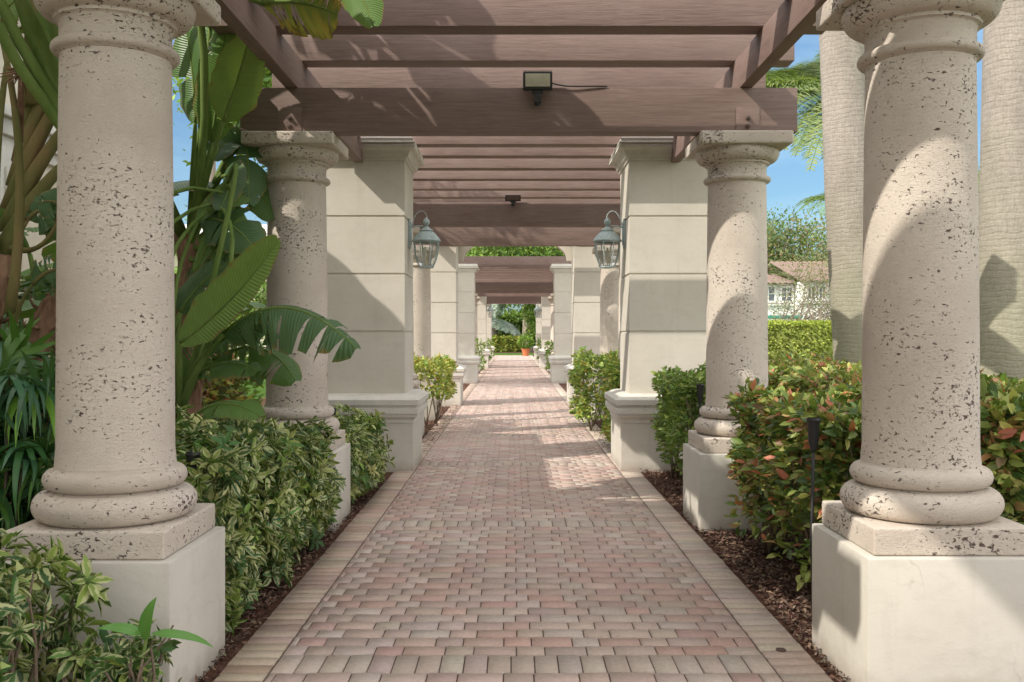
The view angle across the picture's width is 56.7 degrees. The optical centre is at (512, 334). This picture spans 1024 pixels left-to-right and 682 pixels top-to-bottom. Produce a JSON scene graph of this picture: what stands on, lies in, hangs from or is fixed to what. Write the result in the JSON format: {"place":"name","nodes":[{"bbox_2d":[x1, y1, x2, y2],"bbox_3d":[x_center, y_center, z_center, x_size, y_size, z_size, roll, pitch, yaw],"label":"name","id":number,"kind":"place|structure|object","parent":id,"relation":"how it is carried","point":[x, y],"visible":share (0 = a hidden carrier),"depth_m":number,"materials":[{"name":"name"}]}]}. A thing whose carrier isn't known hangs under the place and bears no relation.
{"place":"outdoors","nodes":[
{"label":"outdoors","id":0,"kind":"place"},
{"bbox_2d":[203,161,215,412],"bbox_3d":[-4.666,-2.857,13.830,3.631,8.714,3.122,0,0,41],"label":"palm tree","id":1,"kind":"object","parent":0,"point":[213,171],"depth_m":13.94,"materials":[{"name":"green plant"}]},
{"bbox_2d":[174,224,266,358],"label":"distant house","id":2,"kind":"structure","parent":0,"point":[264,226],"depth_m":38.00,"materials":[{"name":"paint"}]},
{"bbox_2d":[9,369,481,681],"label":"planting bed","id":3,"kind":"object","parent":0,"point":[213,673],"depth_m":5.47,"materials":[{"name":"brown soil"}]},
{"bbox_2d":[1,273,52,496],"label":"lady palm","id":4,"kind":"object","parent":3,"relation":"on","point":[42,296],"visible":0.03,"depth_m":6.94,"materials":[{"name":"green plant"}]},
{"bbox_2d":[0,310,55,549],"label":"lady palm","id":5,"kind":"object","parent":3,"relation":"on","point":[28,402],"visible":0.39,"depth_m":4.74,"materials":[{"name":"green plant"}]},
{"bbox_2d":[0,0,57,496],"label":"bird of paradise","id":6,"kind":"object","parent":3,"relation":"on","point":[27,192],"visible":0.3,"depth_m":5.27,"materials":[{"name":"green plant"}]},
{"bbox_2d":[0,517,113,681],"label":"variegated shrub","id":7,"kind":"object","parent":3,"relation":"on","point":[21,636],"visible":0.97,"depth_m":3.40,"materials":[{"name":"green plant"}]},
{"bbox_2d":[38,619,181,681],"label":"variegated shrub","id":8,"kind":"object","parent":3,"relation":"on","point":[124,659],"visible":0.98,"depth_m":3.40,"materials":[{"name":"green plant"}]},
{"bbox_2d":[1,0,224,681],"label":"round column","id":9,"kind":"structure","parent":3,"relation":"on","point":[116,499],"depth_m":3.94,"materials":[{"name":"stone"}]},
{"bbox_2d":[0,180,245,351],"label":"bird of paradise","id":10,"kind":"object","parent":3,"relation":"on","point":[28,309],"visible":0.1,"depth_m":6.92,"materials":[{"name":"green plant"}]},
{"bbox_2d":[18,227,265,313],"bbox_3d":[-3.318,0.288,8.421,2.595,2.452,2.744,0,0,0],"label":"bird of paradise","id":11,"kind":"object","parent":3,"relation":"on","point":[249,307],"visible":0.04,"depth_m":8.34,"materials":[{"name":"green plant"}]},
{"bbox_2d":[97,597,213,655],"bbox_3d":[-1.295,1.226,3.445,0.397,0.555,0.129,0,0,0],"label":"ti seedling","id":12,"kind":"object","parent":3,"relation":"on","point":[143,629],"visible":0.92,"depth_m":3.42,"materials":[{"name":"green plant"}]},
{"bbox_2d":[30,403,307,636],"bbox_3d":[-1.846,0.970,5.218,1.296,1.129,1.595,0,0,0],"label":"variegated shrub","id":13,"kind":"object","parent":3,"relation":"on","point":[229,459],"visible":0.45,"depth_m":5.06,"materials":[{"name":"green plant"}]},
{"bbox_2d":[0,0,383,130],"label":"bird of paradise","id":14,"kind":"object","parent":3,"relation":"on","point":[41,61],"visible":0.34,"depth_m":4.77,"materials":[{"name":"green plant"}]},
{"bbox_2d":[185,451,200,487],"bbox_3d":[-1.586,1.052,4.700,0.076,0.937,0.076,0,0,0],"label":"path light","id":15,"kind":"object","parent":3,"relation":"on","point":[190,456],"visible":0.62,"depth_m":4.67,"materials":[{"name":"black plastic"}]},
{"bbox_2d":[172,68,271,172],"bbox_3d":[-5.292,-4.760,24.960,9.234,12.611,7.772,0,0,0],"label":"background tree","id":16,"kind":"object","parent":3,"relation":"on","point":[267,81],"visible":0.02,"depth_m":24.03,"materials":[{"name":"green plant"}]},
{"bbox_2d":[172,26,273,425],"bbox_3d":[-2.289,-1.388,6.484,2.777,5.793,2.364,0,0,-33],"label":"bird of paradise","id":17,"kind":"object","parent":3,"relation":"on","point":[226,72],"visible":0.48,"depth_m":6.96,"materials":[{"name":"green plant"}]},
{"bbox_2d":[202,353,252,422],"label":"copperleaf hedge","id":18,"kind":"object","parent":3,"relation":"on","point":[218,392],"visible":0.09,"depth_m":10.47,"materials":[{"name":"green plant"}]},
{"bbox_2d":[180,416,346,574],"bbox_3d":[-1.855,1.020,6.531,1.323,1.001,1.762,0,0,0],"label":"variegated shrub","id":19,"kind":"object","parent":3,"relation":"on","point":[315,476],"visible":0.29,"depth_m":6.53,"materials":[{"name":"green plant"}]},
{"bbox_2d":[173,161,360,423],"bbox_3d":[-1.788,-0.340,6.356,0.769,1.917,1.790,0,0,-44],"label":"bird of paradise","id":20,"kind":"object","parent":3,"relation":"on","point":[221,301],"visible":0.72,"depth_m":6.33,"materials":[{"name":"green plant"}]},
{"bbox_2d":[241,131,349,532],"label":"round column","id":21,"kind":"structure","parent":3,"relation":"on","point":[297,164],"depth_m":7.39,"materials":[{"name":"beige stone"}]},
{"bbox_2d":[332,402,395,503],"bbox_3d":[-1.808,1.091,8.897,1.374,0.852,2.086,0,0,0],"label":"variegated shrub","id":22,"kind":"object","parent":3,"relation":"on","point":[362,431],"visible":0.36,"depth_m":8.65,"materials":[{"name":"green plant"}]},
{"bbox_2d":[326,137,428,471],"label":"square pillar","id":23,"kind":"structure","parent":3,"relation":"on","point":[369,204],"depth_m":10.50,"materials":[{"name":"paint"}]},
{"bbox_2d":[408,211,440,268],"bbox_3d":[-1.014,-1.091,10.920,0.368,0.667,0.336,0,0,0],"label":"wall lantern","id":24,"kind":"object","parent":23,"relation":"attached to","point":[426,234],"depth_m":10.87,"materials":[{"name":"grey metal"}]},
{"bbox_2d":[412,227,423,436],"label":"round column","id":25,"kind":"structure","parent":3,"relation":"on","point":[416,384],"depth_m":13.92,"materials":[{"name":"beige stone"}]},
{"bbox_2d":[413,245,439,420],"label":"round column","id":26,"kind":"structure","parent":3,"relation":"on","point":[422,306],"depth_m":16.73,"materials":[{"name":"beige stone"}]},
{"bbox_2d":[414,352,458,425],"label":"clipped shrub","id":27,"kind":"object","parent":3,"relation":"on","point":[447,367],"visible":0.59,"depth_m":14.84,"materials":[{"name":"green plant"}]},
{"bbox_2d":[430,246,466,406],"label":"square pillar","id":28,"kind":"structure","parent":3,"relation":"on","point":[444,303],"depth_m":19.95,"materials":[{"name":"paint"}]},
{"bbox_2d":[459,246,570,261],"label":"stucco arch","id":29,"kind":"structure","parent":28,"relation":"attached to","point":[464,250],"depth_m":20.90,"materials":[{"name":"beige paint"}]},
{"bbox_2d":[458,264,480,382],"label":"square pillar","id":30,"kind":"structure","parent":3,"relation":"on","point":[469,358],"depth_m":29.30,"materials":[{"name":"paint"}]},
{"bbox_2d":[475,296,480,370],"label":"round column","id":31,"kind":"structure","parent":3,"relation":"on","point":[478,298],"depth_m":39.14,"materials":[{"name":"beige stone"}]},
{"bbox_2d":[475,337,486,369],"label":"clipped shrub","id":32,"kind":"object","parent":3,"relation":"on","point":[483,362],"visible":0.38,"depth_m":31.47,"materials":[{"name":"green plant"}]},
{"bbox_2d":[477,297,489,367],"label":"square pillar","id":33,"kind":"structure","parent":3,"relation":"on","point":[481,312],"depth_m":42.05,"materials":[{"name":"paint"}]},
{"bbox_2d":[486,303,493,316],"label":"wall lantern","id":34,"kind":"object","parent":33,"relation":"attached to","point":[490,308],"depth_m":42.45,"materials":[{"name":"grey metal"}]},
{"bbox_2d":[486,337,493,360],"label":"clipped shrub","id":35,"kind":"object","parent":3,"relation":"on","point":[489,344],"visible":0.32,"depth_m":44.16,"materials":[{"name":"green plant"}]},
{"bbox_2d":[486,304,494,360],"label":"square pillar","id":36,"kind":"structure","parent":3,"relation":"on","point":[488,327],"depth_m":52.55,"materials":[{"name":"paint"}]},
{"bbox_3d":[-1.705,-0.004,33.000,0.734,3.108,0.734,0,0,0],"label":"round column","id":37,"kind":"object","parent":3,"relation":"on","visible":0},
{"bbox_2d":[458,256,571,303],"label":"pergola roof","id":38,"kind":"structure","parent":37,"relation":"on","point":[513,279],"depth_m":32.60,"materials":[{"name":"brown paint"}]},
{"bbox_2d":[237,355,533,398],"bbox_3d":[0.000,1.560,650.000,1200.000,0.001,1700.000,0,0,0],"label":"ground","id":39,"kind":"structure","parent":0,"point":[261,389],"depth_m":26.83,"materials":[{"name":"green plant"}]},
{"bbox_2d":[0,18,56,477],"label":"cream house","id":40,"kind":"structure","parent":39,"relation":"on","point":[34,238],"depth_m":9.28,"materials":[{"name":"paint"}]},
{"bbox_2d":[174,258,265,385],"bbox_3d":[-7.931,-0.569,25.474,3.600,4.148,2.785,0,0,23],"label":"areca palm","id":41,"kind":"object","parent":39,"relation":"on","point":[259,297],"visible":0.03,"depth_m":25.47,"materials":[{"name":"green plant"}]},
{"bbox_2d":[175,229,266,348],"bbox_3d":[-8.607,-0.970,30.056,5.970,5.046,3.740,0,0,0],"label":"background tree","id":42,"kind":"object","parent":39,"relation":"on","point":[262,290],"visible":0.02,"depth_m":29.29,"materials":[{"name":"green plant"}]},
{"bbox_2d":[202,314,265,406],"bbox_3d":[-6.976,0.464,15.191,6.160,2.003,3.044,0,0,0],"label":"green shrub","id":43,"kind":"object","parent":39,"relation":"on","point":[254,385],"visible":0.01,"depth_m":15.11,"materials":[{"name":"green plant"}]},
{"bbox_2d":[458,248,505,307],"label":"background tree","id":44,"kind":"object","parent":39,"relation":"on","point":[471,253],"visible":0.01,"depth_m":93.45,"materials":[{"name":"green plant"}]},
{"bbox_2d":[195,369,850,681],"bbox_3d":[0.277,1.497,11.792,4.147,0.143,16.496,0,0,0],"label":"mulch","id":45,"kind":"object","parent":39,"relation":"on","point":[803,631],"visible":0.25,"depth_m":5.99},
{"bbox_2d":[533,304,541,361],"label":"square pillar","id":46,"kind":"structure","parent":45,"relation":"on","point":[538,326],"depth_m":52.55,"materials":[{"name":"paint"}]},
{"bbox_2d":[535,336,540,358],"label":"clipped shrub","id":47,"kind":"object","parent":45,"relation":"on","point":[538,344],"visible":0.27,"depth_m":44.16,"materials":[{"name":"green plant"}]},
{"bbox_2d":[537,297,550,367],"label":"square pillar","id":48,"kind":"structure","parent":45,"relation":"on","point":[546,319],"depth_m":42.05,"materials":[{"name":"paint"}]},
{"bbox_2d":[534,305,541,316],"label":"wall lantern","id":49,"kind":"object","parent":48,"relation":"attached to","point":[537,308],"depth_m":42.44,"materials":[{"name":"grey metal"}]},
{"bbox_2d":[544,340,552,369],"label":"clipped shrub","id":50,"kind":"object","parent":45,"relation":"on","point":[548,352],"visible":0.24,"depth_m":31.71,"materials":[{"name":"green plant"}]},
{"bbox_2d":[547,296,553,370],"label":"round column","id":51,"kind":"structure","parent":45,"relation":"on","point":[549,298],"depth_m":39.14,"materials":[{"name":"beige stone"}]},
{"bbox_2d":[548,264,571,382],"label":"square pillar","id":52,"kind":"structure","parent":45,"relation":"on","point":[559,358],"depth_m":29.30,"materials":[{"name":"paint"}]},
{"bbox_2d":[563,246,600,405],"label":"square pillar","id":53,"kind":"structure","parent":45,"relation":"on","point":[586,268],"depth_m":19.95,"materials":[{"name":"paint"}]},
{"bbox_2d":[567,346,617,430],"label":"clipped shrub","id":54,"kind":"object","parent":45,"relation":"on","point":[583,364],"visible":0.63,"depth_m":14.84,"materials":[{"name":"green plant"}]},
{"bbox_2d":[591,245,618,420],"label":"round column","id":55,"kind":"structure","parent":45,"relation":"on","point":[609,297],"depth_m":16.73,"materials":[{"name":"beige stone"}]},
{"bbox_2d":[594,359,619,441],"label":"clipped shrub","id":56,"kind":"object","parent":45,"relation":"on","point":[611,371],"visible":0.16,"depth_m":12.33,"materials":[{"name":"green plant"}]},
{"bbox_2d":[607,227,621,435],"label":"round column","id":57,"kind":"structure","parent":45,"relation":"on","point":[617,230],"depth_m":13.92,"materials":[{"name":"beige stone"}]},
{"bbox_2d":[604,137,707,471],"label":"square pillar","id":58,"kind":"structure","parent":45,"relation":"on","point":[663,252],"depth_m":10.50,"materials":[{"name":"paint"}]},
{"bbox_2d":[593,211,624,268],"bbox_3d":[1.104,-1.091,10.920,0.368,0.667,0.336,0,0,0],"label":"wall lantern","id":59,"kind":"object","parent":58,"relation":"attached to","point":[607,234],"depth_m":10.87,"materials":[{"name":"grey metal"}]},
{"bbox_2d":[696,383,703,416],"bbox_3d":[1.649,0.977,8.350,0.076,1.086,0.076,0,0,0],"label":"path light","id":60,"kind":"object","parent":45,"relation":"on","point":[700,388],"visible":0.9,"depth_m":8.33,"materials":[{"name":"black plastic"}]},
{"bbox_2d":[649,361,769,478],"bbox_3d":[1.835,0.869,9.151,0.972,1.274,1.823,0,0,0],"label":"copperleaf hedge","id":61,"kind":"object","parent":45,"relation":"on","point":[677,389],"visible":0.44,"depth_m":8.79,"materials":[{"name":"green plant"}]},
{"bbox_2d":[683,130,795,532],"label":"round column","id":62,"kind":"structure","parent":45,"relation":"on","point":[735,163],"depth_m":7.36,"materials":[{"name":"beige stone"}]},
{"bbox_2d":[768,319,832,359],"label":"clipped hedge","id":63,"kind":"object","parent":45,"relation":"on","point":[805,338],"visible":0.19,"depth_m":19.56,"materials":[{"name":"green plant"}]},
{"bbox_2d":[806,417,820,607],"bbox_3d":[1.585,0.980,5.000,0.076,1.080,0.076,0,0,0],"label":"path light","id":64,"kind":"object","parent":45,"relation":"on","point":[813,430],"visible":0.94,"depth_m":4.99,"materials":[{"name":"black plastic"}]},
{"bbox_2d":[819,31,864,365],"bbox_3d":[3.538,-3.664,10.757,5.359,10.380,4.386,0,0,43],"label":"palm tree","id":65,"kind":"object","parent":45,"relation":"on","point":[842,86],"visible":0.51,"depth_m":10.78,"materials":[{"name":"grey plant"}]},
{"bbox_2d":[722,374,1020,590],"bbox_3d":[2.107,0.877,5.927,1.378,1.258,2.175,0,0,0],"label":"copperleaf hedge","id":66,"kind":"object","parent":45,"relation":"on","point":[763,464],"visible":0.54,"depth_m":5.69,"materials":[{"name":"green plant"}]},
{"bbox_2d":[768,350,1023,521],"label":"copperleaf hedge","id":67,"kind":"object","parent":45,"relation":"on","point":[801,372],"visible":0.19,"depth_m":9.63,"materials":[{"name":"green plant"}]},
{"bbox_2d":[812,0,1023,681],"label":"round column","id":68,"kind":"structure","parent":45,"relation":"on","point":[917,557],"depth_m":4.00,"materials":[{"name":"beige stone"}]},
{"bbox_2d":[210,0,826,245],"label":"pergola roof","id":69,"kind":"structure","parent":68,"relation":"on","point":[440,82],"depth_m":7.40,"materials":[{"name":"brown paint"}]},
{"bbox_2d":[505,195,520,206],"bbox_3d":[0.000,-1.916,13.603,0.224,0.170,0.071,0,0,0],"label":"floodlight","id":70,"kind":"object","parent":69,"relation":"attached to","point":[512,199],"visible":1,"depth_m":13.57,"materials":[{"name":"black plastic"}]},
{"bbox_2d":[523,70,551,105],"bbox_3d":[0.189,-1.881,7.263,0.224,0.274,0.078,0,0,0],"label":"floodlight","id":71,"kind":"object","parent":69,"relation":"attached to","point":[537,83],"visible":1,"depth_m":7.23,"materials":[{"name":"black plastic"}]},
{"bbox_2d":[552,82,606,86],"bbox_3d":[0.488,-1.927,7.294,0.470,0.049,0.019,0,0,-2],"label":"cable","id":72,"kind":"object","parent":69,"relation":"attached to","point":[577,85],"visible":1,"depth_m":7.29,"materials":[{"name":"black plastic"}]},
{"bbox_2d":[978,0,1023,379],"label":"palm tree","id":73,"kind":"object","parent":45,"relation":"on","point":[1001,235],"visible":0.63,"depth_m":7.81,"materials":[{"name":"grey plant"}]},
{"bbox_2d":[980,369,1023,524],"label":"copperleaf hedge","id":74,"kind":"object","parent":45,"relation":"on","point":[1001,422],"visible":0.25,"depth_m":4.39,"materials":[{"name":"green plant"}]},
{"bbox_2d":[767,204,805,277],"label":"oak tree","id":75,"kind":"object","parent":39,"relation":"on","point":[782,242],"visible":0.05,"depth_m":59.71,"materials":[{"name":"green plant"}]},
{"bbox_2d":[767,204,828,283],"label":"oak tree","id":76,"kind":"object","parent":39,"relation":"on","point":[772,244],"visible":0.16,"depth_m":57.03,"materials":[{"name":"green plant"}]},
{"bbox_2d":[767,233,830,320],"bbox_3d":[10.889,-1.019,33.113,5.916,5.201,4.500,0,0,0],"label":"crape myrtle","id":77,"kind":"object","parent":39,"relation":"on","point":[819,311],"visible":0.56,"depth_m":32.79,"materials":[{"name":"green plant"}]},
{"bbox_2d":[779,205,826,281],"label":"oak tree","id":78,"kind":"object","parent":39,"relation":"on","point":[823,234],"visible":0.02,"depth_m":60.98,"materials":[{"name":"green plant"}]},
{"bbox_2d":[794,191,824,217],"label":"coconut palm","id":79,"kind":"object","parent":39,"relation":"on","point":[812,199],"visible":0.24,"depth_m":45.52,"materials":[{"name":"green plant"}]},
{"bbox_2d":[766,49,979,195],"bbox_3d":[7.555,-3.514,21.449,7.622,10.039,7.629,0,0,0],"label":"date palm","id":80,"kind":"object","parent":39,"relation":"on","point":[805,80],"visible":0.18,"depth_m":20.26,"materials":[{"name":"green plant"}]},
{"bbox_2d":[493,353,533,354],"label":"lawn","id":81,"kind":"structure","parent":0,"point":[511,353],"depth_m":72.28,"materials":[{"name":"green plant"}]},
{"bbox_2d":[493,351,533,352],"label":"planting bed","id":82,"kind":"object","parent":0,"point":[511,352],"depth_m":79.05,"materials":[{"name":"brown soil"}]},
{"bbox_2d":[491,304,519,335],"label":"silver palm","id":83,"kind":"object","parent":82,"relation":"on","point":[497,324],"visible":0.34,"depth_m":82.74,"materials":[{"name":"green plant"}]},
{"bbox_2d":[492,334,521,351],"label":"clipped hedge","id":84,"kind":"object","parent":82,"relation":"on","point":[505,343],"visible":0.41,"depth_m":81.10,"materials":[{"name":"green plant"}]},
{"bbox_2d":[458,246,571,351],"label":"vine covered tree","id":85,"kind":"object","parent":82,"relation":"on","point":[529,322],"visible":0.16,"depth_m":78.38,"materials":[{"name":"green plant"}]},
{"bbox_2d":[497,308,535,349],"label":"green shrub","id":86,"kind":"object","parent":82,"relation":"on","point":[510,318],"visible":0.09,"depth_m":87.12,"materials":[{"name":"green plant"}]},
{"bbox_2d":[213,355,833,681],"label":"brick path","id":87,"kind":"structure","parent":0,"point":[520,376],"depth_m":5.78,"materials":[{"name":"brick"}]},
{"bbox_2d":[213,355,497,681],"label":"path border","id":88,"kind":"object","parent":87,"relation":"on","point":[259,654],"visible":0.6,"depth_m":5.57,"materials":[{"name":"brick"}]},
{"bbox_2d":[516,336,534,355],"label":"potted plant","id":89,"kind":"object","parent":87,"relation":"on","point":[525,343],"visible":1,"depth_m":65.77,"materials":[{"name":"green plant"}]},
{"bbox_2d":[529,355,832,681],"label":"path border","id":90,"kind":"object","parent":87,"relation":"on","point":[766,631],"visible":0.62,"depth_m":5.55,"materials":[{"name":"brick"}]},
{"bbox_2d":[776,647,785,651],"bbox_3d":[1.272,1.496,4.500,0.048,0.006,0.048,0,0,0],"label":"drain cap","id":91,"kind":"object","parent":90,"relation":"on","point":[779,649],"visible":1,"depth_m":4.49,"materials":[{"name":"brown metal"}]},
{"bbox_2d":[172,29,982,314],"label":"sky","id":92,"kind":"structure","parent":0,"point":[789,184],"materials":[{"name":"blue"}]},
{"bbox_2d":[767,261,830,320],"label":"white house","id":93,"kind":"structure","parent":0,"point":[774,296],"depth_m":48.78,"materials":[{"name":"paint"}]},
{"bbox_2d":[768,285,776,302],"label":"window","id":94,"kind":"structure","parent":93,"relation":"in","point":[773,297],"depth_m":48.72,"materials":[{"name":"white paint"}]},
{"bbox_2d":[780,286,793,302],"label":"window","id":95,"kind":"structure","parent":93,"relation":"in","point":[782,299],"depth_m":48.72,"materials":[{"name":"white paint"}]},
{"bbox_2d":[806,285,816,300],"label":"window","id":96,"kind":"structure","parent":93,"relation":"in","point":[806,285],"depth_m":47.91,"materials":[{"name":"white paint"}]},
{"bbox_2d":[817,285,826,300],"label":"window","id":97,"kind":"structure","parent":93,"relation":"in","point":[817,285],"depth_m":47.91,"materials":[{"name":"white paint"}]}
]}

